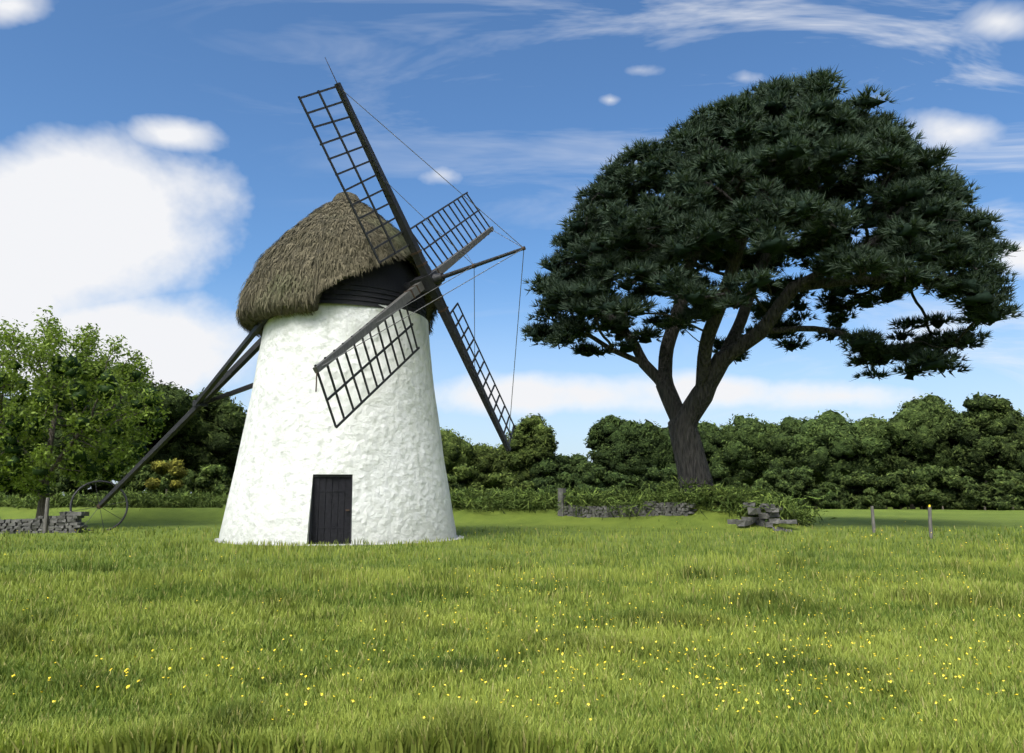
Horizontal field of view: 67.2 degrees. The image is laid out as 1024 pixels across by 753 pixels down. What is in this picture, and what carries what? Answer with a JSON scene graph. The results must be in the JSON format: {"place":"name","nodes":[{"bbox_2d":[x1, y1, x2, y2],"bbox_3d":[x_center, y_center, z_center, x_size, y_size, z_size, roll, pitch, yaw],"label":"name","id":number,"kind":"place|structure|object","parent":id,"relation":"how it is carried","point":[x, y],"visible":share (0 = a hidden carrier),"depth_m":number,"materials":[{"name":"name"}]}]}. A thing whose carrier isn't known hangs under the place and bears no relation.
{"place":"outdoors","nodes":[
{"label":"outdoors","id":0,"kind":"place"},
{"bbox_2d":[0,504,1023,752],"bbox_3d":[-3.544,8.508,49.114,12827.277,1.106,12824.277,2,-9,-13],"label":"ground","id":1,"kind":"structure","parent":0,"point":[204,518],"depth_m":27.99,"materials":[{"name":"green plant"}]},
{"bbox_2d":[0,511,88,533],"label":"stone wall","id":2,"kind":"structure","parent":1,"relation":"on","point":[68,522],"depth_m":27.35,"materials":[{"name":"grey stone"}]},
{"bbox_2d":[43,497,49,532],"bbox_3d":[-16.521,5.047,27.302,0.137,1.501,0.136,-2,-9,10],"label":"wood post","id":3,"kind":"object","parent":1,"relation":"on","point":[46,515],"visible":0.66,"depth_m":27.28,"materials":[{"name":"grey wood"}]},
{"bbox_2d":[0,305,169,518],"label":"hawthorn tree","id":4,"kind":"object","parent":1,"relation":"on","point":[28,463],"visible":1,"depth_m":32.66,"materials":[{"name":"green plant"}]},
{"bbox_2d":[0,357,472,497],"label":"hedgerow trees","id":5,"kind":"object","parent":1,"relation":"on","point":[199,450],"visible":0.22,"depth_m":61.46,"materials":[{"name":"green plant"}]},
{"bbox_2d":[69,58,525,545],"bbox_3d":[-7.015,-1.027,27.755,18.736,13.884,9.758,-8,-12,43],"label":"windmill","id":6,"kind":"object","parent":1,"relation":"on","point":[341,301],"visible":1,"depth_m":22.58,"materials":[{"name":"white paint"}]},
{"bbox_2d":[0,474,835,526],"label":"hedge","id":7,"kind":"object","parent":1,"relation":"on","point":[724,496],"visible":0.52,"depth_m":36.95,"materials":[{"name":"green plant"}]},
{"bbox_2d":[558,488,696,517],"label":"stone wall","id":8,"kind":"structure","parent":1,"relation":"on","point":[668,509],"depth_m":34.09,"materials":[{"name":"grey stone"}]},
{"bbox_2d":[440,391,1023,509],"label":"tree line","id":9,"kind":"object","parent":1,"relation":"on","point":[935,452],"visible":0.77,"depth_m":100.16,"materials":[{"name":"green plant"}]},
{"bbox_2d":[727,502,797,531],"bbox_3d":[9.928,5.434,29.873,2.483,1.073,2.933,2,-9,-13],"label":"stone pile","id":10,"kind":"object","parent":1,"relation":"on","point":[759,520],"visible":0.94,"depth_m":29.88,"materials":[{"name":"grey stone"}]},
{"bbox_2d":[519,65,1023,504],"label":"pine tree","id":11,"kind":"object","parent":1,"relation":"on","point":[770,156],"visible":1,"depth_m":31.75,"materials":[{"name":"green plant"}]},
{"bbox_2d":[870,506,875,532],"bbox_3d":[13.200,5.341,28.113,0.126,1.204,0.131,6,-11,-35],"label":"fence post","id":12,"kind":"object","parent":1,"relation":"on","point":[873,519],"visible":0.66,"depth_m":28.10,"materials":[{"name":"grey wood"}]},
{"bbox_2d":[928,505,932,538],"bbox_3d":[13.193,4.702,24.270,0.128,1.300,0.112,6,-11,-35],"label":"fence post","id":13,"kind":"object","parent":1,"relation":"on","point":[930,521],"visible":0.79,"depth_m":24.25,"materials":[{"name":"grey wood"}]},
{"bbox_2d":[0,0,1023,493],"label":"sky","id":14,"kind":"structure","parent":0,"point":[151,151],"materials":[{"name":"blue"}]}
]}

